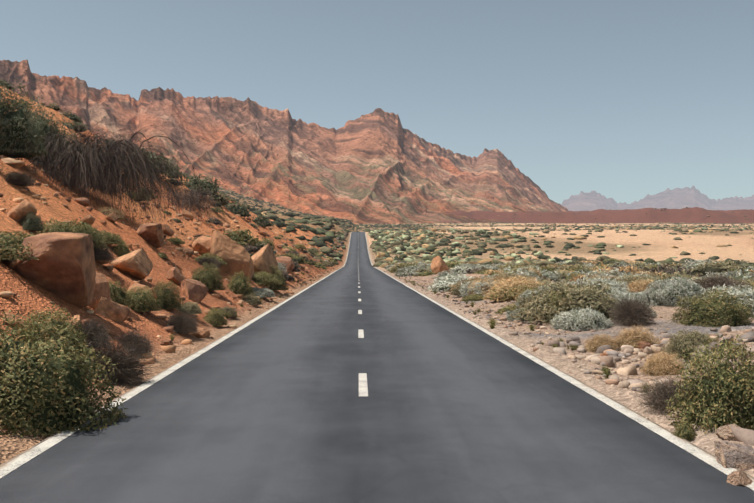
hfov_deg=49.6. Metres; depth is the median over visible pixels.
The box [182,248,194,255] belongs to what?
rock
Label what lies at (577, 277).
tan shrub
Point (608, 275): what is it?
pale shrub
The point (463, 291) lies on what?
pale shrub
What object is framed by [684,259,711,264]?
pale shrub
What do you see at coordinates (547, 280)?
olive shrub
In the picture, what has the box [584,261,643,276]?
tan shrub
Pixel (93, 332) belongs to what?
twig shrub
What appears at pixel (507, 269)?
pale shrub
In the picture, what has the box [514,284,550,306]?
green shrub
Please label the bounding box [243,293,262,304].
olive shrub
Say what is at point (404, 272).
pale shrub
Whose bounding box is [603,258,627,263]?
green shrub
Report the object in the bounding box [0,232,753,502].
road asphalt
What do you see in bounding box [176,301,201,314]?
olive shrub
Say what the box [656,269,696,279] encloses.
olive shrub
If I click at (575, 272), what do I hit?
pale shrub
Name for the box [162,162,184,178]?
dark shrub
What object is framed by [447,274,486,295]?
olive shrub
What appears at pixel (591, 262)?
tan shrub
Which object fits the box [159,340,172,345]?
warm boulder
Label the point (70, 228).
green shrub
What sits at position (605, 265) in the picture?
green shrub
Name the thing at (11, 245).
green shrub
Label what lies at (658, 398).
twig shrub
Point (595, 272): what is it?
pale shrub
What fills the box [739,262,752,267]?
dark shrub
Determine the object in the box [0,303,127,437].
green shrub
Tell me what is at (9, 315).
warm boulder
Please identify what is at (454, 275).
pale shrub
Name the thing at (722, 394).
green shrub
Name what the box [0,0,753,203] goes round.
sky
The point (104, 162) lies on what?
dead broom shrub
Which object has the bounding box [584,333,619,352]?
tan shrub
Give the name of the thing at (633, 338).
tan shrub
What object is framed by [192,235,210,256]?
warm boulder
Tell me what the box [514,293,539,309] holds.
olive shrub
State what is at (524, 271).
olive shrub
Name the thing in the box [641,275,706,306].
pale shrub
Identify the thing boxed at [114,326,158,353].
twig shrub
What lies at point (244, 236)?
green shrub
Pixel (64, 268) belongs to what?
warm boulder
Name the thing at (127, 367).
twig shrub
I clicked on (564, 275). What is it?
olive shrub
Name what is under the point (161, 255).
green shrub
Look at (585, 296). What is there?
olive shrub
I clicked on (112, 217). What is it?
warm boulder
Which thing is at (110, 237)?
green shrub
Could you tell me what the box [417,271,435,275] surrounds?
green shrub
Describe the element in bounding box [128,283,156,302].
warm boulder
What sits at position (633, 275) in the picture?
pale shrub
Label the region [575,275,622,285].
tan shrub
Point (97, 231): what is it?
green shrub
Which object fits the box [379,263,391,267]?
tan shrub
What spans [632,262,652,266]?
olive shrub
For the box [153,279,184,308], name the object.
green shrub
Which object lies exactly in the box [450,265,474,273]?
pale shrub
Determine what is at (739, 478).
rock
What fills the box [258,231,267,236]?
rock
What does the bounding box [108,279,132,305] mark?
green shrub
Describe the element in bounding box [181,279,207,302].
warm boulder
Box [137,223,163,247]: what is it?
warm boulder
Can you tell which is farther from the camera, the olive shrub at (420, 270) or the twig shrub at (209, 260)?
the olive shrub at (420, 270)
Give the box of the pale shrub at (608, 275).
[583,267,631,278]
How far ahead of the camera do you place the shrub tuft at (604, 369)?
12.13 m
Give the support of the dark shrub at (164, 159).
on the terrain
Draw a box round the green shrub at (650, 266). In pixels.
[643,264,658,269]
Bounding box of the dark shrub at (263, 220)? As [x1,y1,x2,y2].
[251,213,273,226]
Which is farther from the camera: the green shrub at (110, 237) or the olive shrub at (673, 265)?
the olive shrub at (673, 265)
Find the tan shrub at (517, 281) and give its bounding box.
[482,271,544,301]
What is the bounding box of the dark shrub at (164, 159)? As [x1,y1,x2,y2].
[128,148,172,175]
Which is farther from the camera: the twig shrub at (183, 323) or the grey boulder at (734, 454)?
the twig shrub at (183, 323)
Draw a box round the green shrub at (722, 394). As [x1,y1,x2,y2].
[664,333,753,433]
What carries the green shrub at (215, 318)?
on the terrain
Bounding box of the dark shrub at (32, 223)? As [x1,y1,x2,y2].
[18,212,43,230]
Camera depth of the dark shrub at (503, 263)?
121.95 m
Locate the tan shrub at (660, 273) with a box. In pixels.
[631,270,672,279]
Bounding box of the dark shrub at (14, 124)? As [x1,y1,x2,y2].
[0,78,47,159]
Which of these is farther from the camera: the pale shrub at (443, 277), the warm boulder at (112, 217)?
the pale shrub at (443, 277)
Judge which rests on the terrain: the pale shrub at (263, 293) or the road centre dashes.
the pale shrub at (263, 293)
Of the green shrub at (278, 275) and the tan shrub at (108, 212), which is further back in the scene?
the green shrub at (278, 275)
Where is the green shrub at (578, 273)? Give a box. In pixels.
[564,270,583,281]
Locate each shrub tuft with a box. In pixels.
[486,319,498,328]
[527,324,535,330]
[599,365,611,373]
[603,368,612,377]
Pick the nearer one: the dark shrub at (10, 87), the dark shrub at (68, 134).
the dark shrub at (68, 134)
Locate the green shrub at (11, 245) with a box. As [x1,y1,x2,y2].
[0,230,40,261]
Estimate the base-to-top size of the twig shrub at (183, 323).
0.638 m
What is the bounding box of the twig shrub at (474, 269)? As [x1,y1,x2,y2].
[465,266,486,273]
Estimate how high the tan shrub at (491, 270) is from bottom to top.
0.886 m
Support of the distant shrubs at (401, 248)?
on the terrain
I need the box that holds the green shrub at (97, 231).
[78,222,106,240]
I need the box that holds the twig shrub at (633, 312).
[608,290,657,327]
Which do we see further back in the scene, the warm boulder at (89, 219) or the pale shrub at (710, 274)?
the pale shrub at (710, 274)
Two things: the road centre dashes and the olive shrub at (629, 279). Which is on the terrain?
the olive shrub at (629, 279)
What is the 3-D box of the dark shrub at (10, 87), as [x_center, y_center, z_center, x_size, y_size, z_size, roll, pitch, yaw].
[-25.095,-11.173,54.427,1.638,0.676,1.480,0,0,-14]
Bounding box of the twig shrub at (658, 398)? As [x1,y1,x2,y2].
[634,374,696,414]
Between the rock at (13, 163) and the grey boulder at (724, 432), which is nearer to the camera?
the grey boulder at (724, 432)
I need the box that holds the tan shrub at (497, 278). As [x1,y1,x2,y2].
[484,273,514,282]
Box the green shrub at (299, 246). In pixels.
[294,243,306,248]
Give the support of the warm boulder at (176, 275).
on the terrain
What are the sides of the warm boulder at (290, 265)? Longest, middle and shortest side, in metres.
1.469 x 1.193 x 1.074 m
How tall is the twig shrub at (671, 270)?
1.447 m
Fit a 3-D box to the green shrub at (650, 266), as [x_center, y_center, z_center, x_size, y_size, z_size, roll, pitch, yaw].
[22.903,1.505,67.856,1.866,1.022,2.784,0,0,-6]
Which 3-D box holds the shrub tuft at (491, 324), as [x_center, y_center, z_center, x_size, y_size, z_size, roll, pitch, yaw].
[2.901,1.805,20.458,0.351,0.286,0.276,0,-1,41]
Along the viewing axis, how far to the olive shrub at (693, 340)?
12.88 m
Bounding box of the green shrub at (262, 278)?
[252,270,281,284]
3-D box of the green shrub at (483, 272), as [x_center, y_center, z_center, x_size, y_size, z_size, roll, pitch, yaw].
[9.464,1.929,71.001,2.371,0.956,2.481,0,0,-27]
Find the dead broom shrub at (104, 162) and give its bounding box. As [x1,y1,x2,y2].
[9,112,208,234]
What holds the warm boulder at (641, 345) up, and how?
on the terrain
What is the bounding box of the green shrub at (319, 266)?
[313,262,325,267]
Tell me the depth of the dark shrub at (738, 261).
117.99 m
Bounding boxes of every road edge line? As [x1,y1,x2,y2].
[0,232,351,477]
[365,234,753,489]
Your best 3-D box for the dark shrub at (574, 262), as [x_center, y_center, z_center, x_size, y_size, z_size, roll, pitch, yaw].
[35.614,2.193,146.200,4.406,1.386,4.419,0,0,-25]
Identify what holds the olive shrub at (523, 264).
on the terrain
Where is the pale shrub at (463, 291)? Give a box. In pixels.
[458,278,504,296]
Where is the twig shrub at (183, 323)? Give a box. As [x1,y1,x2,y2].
[161,309,201,333]
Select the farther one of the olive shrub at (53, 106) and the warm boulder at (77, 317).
the olive shrub at (53, 106)
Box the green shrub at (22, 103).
[14,99,32,108]
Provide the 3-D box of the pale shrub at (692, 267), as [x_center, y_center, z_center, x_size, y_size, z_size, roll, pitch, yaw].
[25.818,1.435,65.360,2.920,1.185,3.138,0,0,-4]
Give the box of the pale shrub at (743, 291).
[689,283,753,317]
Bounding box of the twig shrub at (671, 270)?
[643,263,690,276]
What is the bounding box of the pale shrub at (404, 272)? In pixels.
[394,264,431,276]
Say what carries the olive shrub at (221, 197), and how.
on the terrain
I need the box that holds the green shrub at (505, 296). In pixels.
[481,282,546,300]
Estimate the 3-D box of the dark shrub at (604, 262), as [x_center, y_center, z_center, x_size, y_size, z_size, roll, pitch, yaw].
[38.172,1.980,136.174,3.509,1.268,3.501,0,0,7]
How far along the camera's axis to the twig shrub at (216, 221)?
56.46 m
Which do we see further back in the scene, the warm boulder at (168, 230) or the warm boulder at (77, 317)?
the warm boulder at (168, 230)
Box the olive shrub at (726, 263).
[718,260,736,266]
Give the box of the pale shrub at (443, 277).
[433,271,468,282]
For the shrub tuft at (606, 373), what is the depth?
11.93 m
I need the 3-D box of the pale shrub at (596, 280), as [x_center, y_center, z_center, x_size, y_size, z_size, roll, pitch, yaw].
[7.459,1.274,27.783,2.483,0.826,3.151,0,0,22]
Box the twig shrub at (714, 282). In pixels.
[691,270,752,290]
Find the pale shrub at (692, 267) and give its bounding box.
[681,262,703,274]
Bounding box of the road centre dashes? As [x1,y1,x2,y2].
[358,262,367,395]
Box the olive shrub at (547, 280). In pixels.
[537,275,554,284]
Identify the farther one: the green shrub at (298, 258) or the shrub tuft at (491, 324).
the green shrub at (298, 258)
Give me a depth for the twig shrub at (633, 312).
20.02 m
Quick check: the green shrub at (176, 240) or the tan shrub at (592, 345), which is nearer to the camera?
the tan shrub at (592, 345)
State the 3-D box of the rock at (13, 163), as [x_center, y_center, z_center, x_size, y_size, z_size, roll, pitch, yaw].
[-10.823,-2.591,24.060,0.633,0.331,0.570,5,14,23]
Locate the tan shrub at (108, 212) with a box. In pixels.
[96,206,124,218]
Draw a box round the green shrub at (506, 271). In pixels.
[485,268,520,274]
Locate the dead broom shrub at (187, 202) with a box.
[161,185,230,227]
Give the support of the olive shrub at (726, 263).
on the terrain
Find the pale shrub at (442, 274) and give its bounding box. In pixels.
[433,270,456,278]
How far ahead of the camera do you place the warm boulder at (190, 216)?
47.37 m
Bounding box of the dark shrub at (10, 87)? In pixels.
[0,79,13,90]
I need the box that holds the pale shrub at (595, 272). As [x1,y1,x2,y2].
[586,267,616,276]
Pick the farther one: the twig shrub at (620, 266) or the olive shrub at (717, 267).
the olive shrub at (717, 267)
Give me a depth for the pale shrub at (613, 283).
26.86 m
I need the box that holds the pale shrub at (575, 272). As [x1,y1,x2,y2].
[560,269,592,282]
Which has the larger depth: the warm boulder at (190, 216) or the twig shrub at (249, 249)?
the twig shrub at (249, 249)
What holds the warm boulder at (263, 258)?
on the terrain
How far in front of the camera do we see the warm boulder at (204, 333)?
17.67 m
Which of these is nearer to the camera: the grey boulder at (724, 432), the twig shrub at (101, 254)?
the grey boulder at (724, 432)
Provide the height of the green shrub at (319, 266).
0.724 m
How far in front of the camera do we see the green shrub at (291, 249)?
73.07 m
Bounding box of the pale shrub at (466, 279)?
[452,274,490,282]
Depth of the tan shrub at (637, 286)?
28.54 m
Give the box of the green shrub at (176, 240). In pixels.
[167,237,184,243]
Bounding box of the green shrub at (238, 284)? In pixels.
[225,271,255,296]
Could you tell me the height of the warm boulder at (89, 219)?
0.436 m
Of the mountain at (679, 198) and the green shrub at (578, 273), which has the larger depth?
the mountain at (679, 198)
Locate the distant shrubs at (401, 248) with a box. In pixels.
[248,207,753,266]
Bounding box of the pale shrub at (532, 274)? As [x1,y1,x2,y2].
[507,268,538,279]
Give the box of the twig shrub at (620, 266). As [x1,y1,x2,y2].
[603,263,633,268]
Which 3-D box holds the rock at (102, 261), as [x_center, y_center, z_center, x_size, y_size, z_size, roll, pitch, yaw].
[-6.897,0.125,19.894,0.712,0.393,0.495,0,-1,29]
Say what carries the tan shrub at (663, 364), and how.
on the terrain
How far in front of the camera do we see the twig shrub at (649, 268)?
61.64 m
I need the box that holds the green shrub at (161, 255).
[158,252,167,258]
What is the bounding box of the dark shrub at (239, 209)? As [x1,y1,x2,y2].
[224,199,250,217]
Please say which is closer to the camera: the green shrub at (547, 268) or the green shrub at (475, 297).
the green shrub at (475, 297)
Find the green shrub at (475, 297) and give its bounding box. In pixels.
[461,294,483,300]
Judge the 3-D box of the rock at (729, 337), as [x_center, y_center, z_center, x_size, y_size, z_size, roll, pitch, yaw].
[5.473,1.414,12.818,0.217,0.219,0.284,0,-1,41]
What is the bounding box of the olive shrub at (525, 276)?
[496,266,528,279]
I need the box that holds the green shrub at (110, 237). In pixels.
[98,230,123,243]
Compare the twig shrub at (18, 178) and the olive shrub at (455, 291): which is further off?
the olive shrub at (455, 291)
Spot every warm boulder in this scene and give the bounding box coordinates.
[2,311,23,328]
[6,200,36,223]
[9,232,95,306]
[66,315,81,326]
[80,214,94,224]
[88,272,110,308]
[95,297,129,322]
[105,211,117,222]
[110,248,152,279]
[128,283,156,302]
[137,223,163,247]
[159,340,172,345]
[161,224,173,235]
[166,268,185,284]
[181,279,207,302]
[182,209,193,220]
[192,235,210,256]
[192,328,209,337]
[210,230,253,280]
[251,243,277,275]
[276,256,294,272]
[430,256,449,273]
[637,342,650,348]
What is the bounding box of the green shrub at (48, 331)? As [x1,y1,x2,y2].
[19,307,88,348]
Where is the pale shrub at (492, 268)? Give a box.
[475,264,498,269]
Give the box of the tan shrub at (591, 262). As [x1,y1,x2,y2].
[577,259,596,264]
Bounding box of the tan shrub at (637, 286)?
[620,275,659,292]
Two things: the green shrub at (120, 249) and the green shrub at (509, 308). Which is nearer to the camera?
the green shrub at (120, 249)
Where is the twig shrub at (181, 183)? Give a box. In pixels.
[166,179,183,185]
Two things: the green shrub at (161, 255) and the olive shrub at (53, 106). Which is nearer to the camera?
the green shrub at (161, 255)
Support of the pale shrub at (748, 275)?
on the terrain
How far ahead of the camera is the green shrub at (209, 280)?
25.71 m
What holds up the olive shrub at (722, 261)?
on the terrain
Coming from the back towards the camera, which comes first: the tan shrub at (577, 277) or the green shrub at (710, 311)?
the tan shrub at (577, 277)
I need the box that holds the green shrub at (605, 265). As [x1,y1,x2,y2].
[595,262,618,268]
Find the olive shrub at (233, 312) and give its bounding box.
[219,305,237,317]
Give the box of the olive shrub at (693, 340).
[660,324,715,356]
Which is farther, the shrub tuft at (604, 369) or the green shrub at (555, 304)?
the green shrub at (555, 304)
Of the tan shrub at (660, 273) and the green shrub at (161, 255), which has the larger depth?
the tan shrub at (660, 273)
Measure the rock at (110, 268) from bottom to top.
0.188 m
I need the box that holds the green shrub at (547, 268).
[532,264,562,275]
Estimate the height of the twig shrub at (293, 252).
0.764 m
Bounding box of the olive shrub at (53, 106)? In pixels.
[46,102,63,111]
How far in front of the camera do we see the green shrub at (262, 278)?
35.54 m
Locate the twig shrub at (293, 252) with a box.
[284,250,299,255]
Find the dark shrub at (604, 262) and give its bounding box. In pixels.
[596,260,615,265]
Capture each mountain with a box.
[0,60,568,223]
[559,185,753,210]
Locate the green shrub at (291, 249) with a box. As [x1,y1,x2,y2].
[282,245,296,252]
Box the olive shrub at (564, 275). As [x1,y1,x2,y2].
[555,269,570,281]
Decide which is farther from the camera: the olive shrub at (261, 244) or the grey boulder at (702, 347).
the olive shrub at (261, 244)
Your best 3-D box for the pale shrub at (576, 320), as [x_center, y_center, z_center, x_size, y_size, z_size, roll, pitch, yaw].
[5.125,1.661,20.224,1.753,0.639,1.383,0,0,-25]
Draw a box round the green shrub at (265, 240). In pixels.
[260,238,274,249]
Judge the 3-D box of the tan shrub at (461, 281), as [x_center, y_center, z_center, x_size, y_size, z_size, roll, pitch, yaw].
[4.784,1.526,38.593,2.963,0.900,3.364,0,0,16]
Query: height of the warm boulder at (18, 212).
0.655 m
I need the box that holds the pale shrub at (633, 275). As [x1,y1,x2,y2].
[614,272,663,281]
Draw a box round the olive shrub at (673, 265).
[660,263,689,268]
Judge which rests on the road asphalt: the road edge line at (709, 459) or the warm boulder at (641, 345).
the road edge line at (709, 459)
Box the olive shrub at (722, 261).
[695,260,747,268]
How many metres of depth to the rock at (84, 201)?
25.38 m
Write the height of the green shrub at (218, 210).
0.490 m
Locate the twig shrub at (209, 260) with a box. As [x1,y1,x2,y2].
[193,255,222,268]
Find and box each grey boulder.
[691,343,712,363]
[714,440,753,470]
[715,424,741,440]
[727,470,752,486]
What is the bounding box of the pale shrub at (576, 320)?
[549,306,614,331]
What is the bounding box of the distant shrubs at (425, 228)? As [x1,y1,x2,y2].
[219,188,753,232]
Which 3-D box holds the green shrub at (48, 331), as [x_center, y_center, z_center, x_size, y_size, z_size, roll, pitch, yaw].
[-4.535,1.075,11.398,1.031,0.612,0.985,0,-1,-44]
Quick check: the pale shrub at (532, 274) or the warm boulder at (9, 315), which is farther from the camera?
the pale shrub at (532, 274)
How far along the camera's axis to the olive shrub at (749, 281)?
39.65 m
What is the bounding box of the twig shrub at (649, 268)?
[639,265,661,271]
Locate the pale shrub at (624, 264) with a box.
[610,261,640,267]
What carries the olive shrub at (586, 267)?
on the terrain
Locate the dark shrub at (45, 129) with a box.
[16,95,66,164]
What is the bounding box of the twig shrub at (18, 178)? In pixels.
[2,167,37,186]
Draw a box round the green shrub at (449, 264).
[445,260,463,267]
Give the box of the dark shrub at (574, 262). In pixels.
[566,260,583,264]
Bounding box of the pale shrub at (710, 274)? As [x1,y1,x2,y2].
[705,272,738,276]
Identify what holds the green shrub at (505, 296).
on the terrain
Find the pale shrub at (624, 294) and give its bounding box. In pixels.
[602,288,656,316]
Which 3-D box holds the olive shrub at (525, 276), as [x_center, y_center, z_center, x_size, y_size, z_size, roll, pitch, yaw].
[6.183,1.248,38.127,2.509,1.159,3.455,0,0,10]
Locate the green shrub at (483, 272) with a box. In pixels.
[472,268,490,273]
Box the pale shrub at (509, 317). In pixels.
[505,309,537,320]
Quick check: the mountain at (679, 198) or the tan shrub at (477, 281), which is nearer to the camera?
the tan shrub at (477, 281)
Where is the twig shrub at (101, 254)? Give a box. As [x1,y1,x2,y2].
[93,238,117,260]
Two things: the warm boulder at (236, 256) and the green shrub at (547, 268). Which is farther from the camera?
the green shrub at (547, 268)
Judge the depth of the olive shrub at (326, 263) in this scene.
109.29 m
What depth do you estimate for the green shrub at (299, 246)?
97.68 m
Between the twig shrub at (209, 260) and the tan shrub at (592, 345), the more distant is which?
the twig shrub at (209, 260)
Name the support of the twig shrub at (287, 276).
on the terrain
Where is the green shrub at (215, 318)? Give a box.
[204,307,227,325]
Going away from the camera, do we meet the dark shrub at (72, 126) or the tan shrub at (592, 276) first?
the tan shrub at (592, 276)
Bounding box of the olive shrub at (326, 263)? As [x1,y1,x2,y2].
[321,260,332,265]
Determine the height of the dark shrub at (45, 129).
2.405 m
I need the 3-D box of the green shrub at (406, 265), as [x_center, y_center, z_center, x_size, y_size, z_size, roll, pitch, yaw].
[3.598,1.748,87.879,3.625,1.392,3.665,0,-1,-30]
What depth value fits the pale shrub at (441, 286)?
42.11 m
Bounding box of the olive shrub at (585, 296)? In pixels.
[510,268,622,322]
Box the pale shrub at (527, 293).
[515,282,601,305]
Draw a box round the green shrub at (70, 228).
[37,218,107,248]
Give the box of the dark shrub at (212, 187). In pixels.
[180,173,223,196]
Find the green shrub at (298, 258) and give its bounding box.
[285,253,308,263]
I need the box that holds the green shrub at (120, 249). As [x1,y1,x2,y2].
[110,240,131,256]
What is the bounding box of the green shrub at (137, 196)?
[126,192,147,200]
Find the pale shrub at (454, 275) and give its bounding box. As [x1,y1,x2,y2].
[430,273,465,286]
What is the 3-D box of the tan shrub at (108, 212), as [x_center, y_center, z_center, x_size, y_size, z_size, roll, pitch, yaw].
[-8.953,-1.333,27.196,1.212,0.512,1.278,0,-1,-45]
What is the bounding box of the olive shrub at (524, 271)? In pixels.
[504,268,541,278]
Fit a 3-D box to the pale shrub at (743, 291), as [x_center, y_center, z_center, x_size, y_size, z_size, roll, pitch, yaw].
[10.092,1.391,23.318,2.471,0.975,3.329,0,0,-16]
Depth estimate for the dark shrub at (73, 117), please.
61.06 m
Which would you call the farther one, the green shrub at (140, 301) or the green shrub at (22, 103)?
the green shrub at (22, 103)
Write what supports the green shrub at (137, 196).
on the terrain
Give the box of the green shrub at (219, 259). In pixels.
[194,252,227,264]
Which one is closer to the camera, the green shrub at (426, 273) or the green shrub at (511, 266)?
the green shrub at (426, 273)
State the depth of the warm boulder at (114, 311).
15.03 m
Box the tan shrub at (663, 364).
[638,344,683,375]
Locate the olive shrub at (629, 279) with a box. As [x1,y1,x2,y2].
[612,269,666,286]
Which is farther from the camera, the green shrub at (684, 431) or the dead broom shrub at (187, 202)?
the dead broom shrub at (187, 202)
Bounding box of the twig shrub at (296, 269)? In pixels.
[291,260,301,272]
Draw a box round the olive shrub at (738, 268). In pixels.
[726,266,745,270]
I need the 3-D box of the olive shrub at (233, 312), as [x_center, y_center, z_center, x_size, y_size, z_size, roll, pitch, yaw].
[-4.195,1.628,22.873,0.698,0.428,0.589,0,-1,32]
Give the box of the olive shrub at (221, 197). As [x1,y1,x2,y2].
[207,192,232,204]
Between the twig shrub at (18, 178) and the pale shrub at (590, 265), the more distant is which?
the pale shrub at (590, 265)
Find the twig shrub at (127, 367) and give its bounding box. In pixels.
[79,333,155,385]
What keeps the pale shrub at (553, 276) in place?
on the terrain
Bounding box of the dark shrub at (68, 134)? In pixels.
[53,129,89,164]
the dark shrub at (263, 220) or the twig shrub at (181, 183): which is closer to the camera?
the twig shrub at (181, 183)
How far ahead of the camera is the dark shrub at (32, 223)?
17.67 m
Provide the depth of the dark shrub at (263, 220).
96.96 m
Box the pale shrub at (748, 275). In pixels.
[724,266,753,280]
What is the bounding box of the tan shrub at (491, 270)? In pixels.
[483,267,502,276]
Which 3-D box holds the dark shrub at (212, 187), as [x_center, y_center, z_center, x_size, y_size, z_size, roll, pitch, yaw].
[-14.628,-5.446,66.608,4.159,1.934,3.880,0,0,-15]
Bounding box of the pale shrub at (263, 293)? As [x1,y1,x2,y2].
[252,287,275,297]
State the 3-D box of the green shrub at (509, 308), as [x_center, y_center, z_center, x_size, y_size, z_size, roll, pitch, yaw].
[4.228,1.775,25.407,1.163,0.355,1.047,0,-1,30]
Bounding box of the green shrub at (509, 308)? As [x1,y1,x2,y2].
[494,303,518,313]
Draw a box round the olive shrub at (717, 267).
[685,261,737,276]
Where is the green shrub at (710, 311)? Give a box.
[667,287,753,327]
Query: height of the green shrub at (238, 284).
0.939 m
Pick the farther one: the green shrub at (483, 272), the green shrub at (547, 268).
the green shrub at (483, 272)
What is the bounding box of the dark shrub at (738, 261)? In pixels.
[732,260,752,264]
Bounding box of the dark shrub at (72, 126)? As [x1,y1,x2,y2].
[61,120,87,131]
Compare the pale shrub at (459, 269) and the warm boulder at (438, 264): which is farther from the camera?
the pale shrub at (459, 269)
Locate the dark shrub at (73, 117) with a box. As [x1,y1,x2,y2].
[62,111,84,122]
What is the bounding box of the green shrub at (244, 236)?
[223,228,259,244]
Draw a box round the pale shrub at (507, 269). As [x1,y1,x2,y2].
[494,266,513,271]
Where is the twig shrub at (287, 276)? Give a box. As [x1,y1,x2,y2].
[281,270,294,281]
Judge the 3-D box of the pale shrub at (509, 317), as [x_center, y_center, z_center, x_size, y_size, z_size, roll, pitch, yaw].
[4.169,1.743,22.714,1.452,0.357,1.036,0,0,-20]
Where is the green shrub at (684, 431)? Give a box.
[671,421,696,440]
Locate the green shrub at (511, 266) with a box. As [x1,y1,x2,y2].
[503,263,521,268]
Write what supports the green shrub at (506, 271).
on the terrain
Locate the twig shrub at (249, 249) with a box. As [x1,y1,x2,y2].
[241,244,259,252]
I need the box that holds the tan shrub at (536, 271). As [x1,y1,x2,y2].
[524,267,550,280]
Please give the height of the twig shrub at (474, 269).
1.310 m
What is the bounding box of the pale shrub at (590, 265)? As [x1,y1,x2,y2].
[584,262,599,268]
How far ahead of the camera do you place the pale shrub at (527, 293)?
24.77 m
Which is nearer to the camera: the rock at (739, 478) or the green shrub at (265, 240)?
the rock at (739, 478)
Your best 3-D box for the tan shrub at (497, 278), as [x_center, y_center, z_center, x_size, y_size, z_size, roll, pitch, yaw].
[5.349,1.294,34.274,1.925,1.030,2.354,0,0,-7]
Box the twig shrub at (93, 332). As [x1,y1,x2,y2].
[67,310,118,349]
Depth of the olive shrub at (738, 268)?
83.58 m
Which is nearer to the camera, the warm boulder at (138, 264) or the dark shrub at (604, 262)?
the warm boulder at (138, 264)
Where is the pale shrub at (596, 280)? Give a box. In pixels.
[567,277,630,293]
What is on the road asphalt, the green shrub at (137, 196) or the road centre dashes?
the road centre dashes
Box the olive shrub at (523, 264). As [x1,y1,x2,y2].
[519,263,535,266]
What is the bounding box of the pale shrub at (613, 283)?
[580,275,630,292]
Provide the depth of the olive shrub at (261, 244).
53.38 m
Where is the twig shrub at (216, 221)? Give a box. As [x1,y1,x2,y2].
[209,216,224,224]
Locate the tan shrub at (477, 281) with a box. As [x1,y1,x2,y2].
[467,273,502,295]
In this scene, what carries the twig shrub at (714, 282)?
on the terrain
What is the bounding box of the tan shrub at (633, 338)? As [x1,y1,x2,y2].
[613,323,659,349]
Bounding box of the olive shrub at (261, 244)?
[252,241,273,250]
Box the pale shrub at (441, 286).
[425,279,456,291]
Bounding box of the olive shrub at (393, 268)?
[389,263,402,272]
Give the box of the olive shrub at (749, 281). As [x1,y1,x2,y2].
[736,277,753,286]
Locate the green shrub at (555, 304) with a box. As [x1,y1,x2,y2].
[540,290,567,323]
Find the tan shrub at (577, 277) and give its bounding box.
[569,274,583,281]
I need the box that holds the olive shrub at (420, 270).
[416,268,429,272]
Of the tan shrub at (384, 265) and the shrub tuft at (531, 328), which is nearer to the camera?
the shrub tuft at (531, 328)
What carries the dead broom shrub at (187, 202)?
on the terrain
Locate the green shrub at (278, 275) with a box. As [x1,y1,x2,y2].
[265,266,287,289]
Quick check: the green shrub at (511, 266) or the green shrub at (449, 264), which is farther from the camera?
the green shrub at (449, 264)
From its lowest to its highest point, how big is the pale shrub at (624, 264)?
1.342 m
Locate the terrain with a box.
[0,86,753,476]
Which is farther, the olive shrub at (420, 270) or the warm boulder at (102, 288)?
the olive shrub at (420, 270)
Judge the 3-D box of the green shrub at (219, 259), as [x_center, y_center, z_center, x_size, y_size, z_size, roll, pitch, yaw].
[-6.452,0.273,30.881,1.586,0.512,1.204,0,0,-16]
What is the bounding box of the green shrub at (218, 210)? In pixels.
[211,207,223,212]
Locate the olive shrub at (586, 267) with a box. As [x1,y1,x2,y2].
[563,263,591,271]
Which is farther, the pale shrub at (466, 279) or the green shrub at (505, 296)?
the pale shrub at (466, 279)
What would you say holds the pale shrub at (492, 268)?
on the terrain
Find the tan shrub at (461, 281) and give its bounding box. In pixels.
[449,277,486,289]
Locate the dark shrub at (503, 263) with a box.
[481,261,504,265]
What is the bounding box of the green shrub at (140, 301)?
[125,285,161,311]
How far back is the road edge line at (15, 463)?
10.45 m
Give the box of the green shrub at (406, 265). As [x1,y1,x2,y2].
[389,261,418,272]
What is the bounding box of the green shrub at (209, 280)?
[191,262,225,290]
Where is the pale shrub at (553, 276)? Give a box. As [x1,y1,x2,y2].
[532,269,562,280]
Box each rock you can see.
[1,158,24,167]
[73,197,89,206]
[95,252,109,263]
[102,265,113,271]
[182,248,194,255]
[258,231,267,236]
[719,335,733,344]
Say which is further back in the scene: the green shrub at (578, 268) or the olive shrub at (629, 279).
the green shrub at (578, 268)
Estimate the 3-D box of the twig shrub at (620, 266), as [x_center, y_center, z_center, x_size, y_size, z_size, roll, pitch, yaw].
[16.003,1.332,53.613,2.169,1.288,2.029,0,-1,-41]
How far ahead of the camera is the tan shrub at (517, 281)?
30.02 m
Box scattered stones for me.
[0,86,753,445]
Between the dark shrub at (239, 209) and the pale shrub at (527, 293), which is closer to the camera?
the pale shrub at (527, 293)
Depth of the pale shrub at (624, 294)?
21.92 m
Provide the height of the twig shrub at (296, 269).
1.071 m
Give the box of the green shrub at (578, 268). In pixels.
[561,265,592,272]
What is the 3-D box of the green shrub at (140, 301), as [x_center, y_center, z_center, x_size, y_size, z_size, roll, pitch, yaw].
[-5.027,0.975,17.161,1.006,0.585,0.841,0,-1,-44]
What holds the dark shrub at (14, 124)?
on the terrain
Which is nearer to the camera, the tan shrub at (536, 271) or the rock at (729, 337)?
the rock at (729, 337)
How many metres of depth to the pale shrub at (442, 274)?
64.00 m

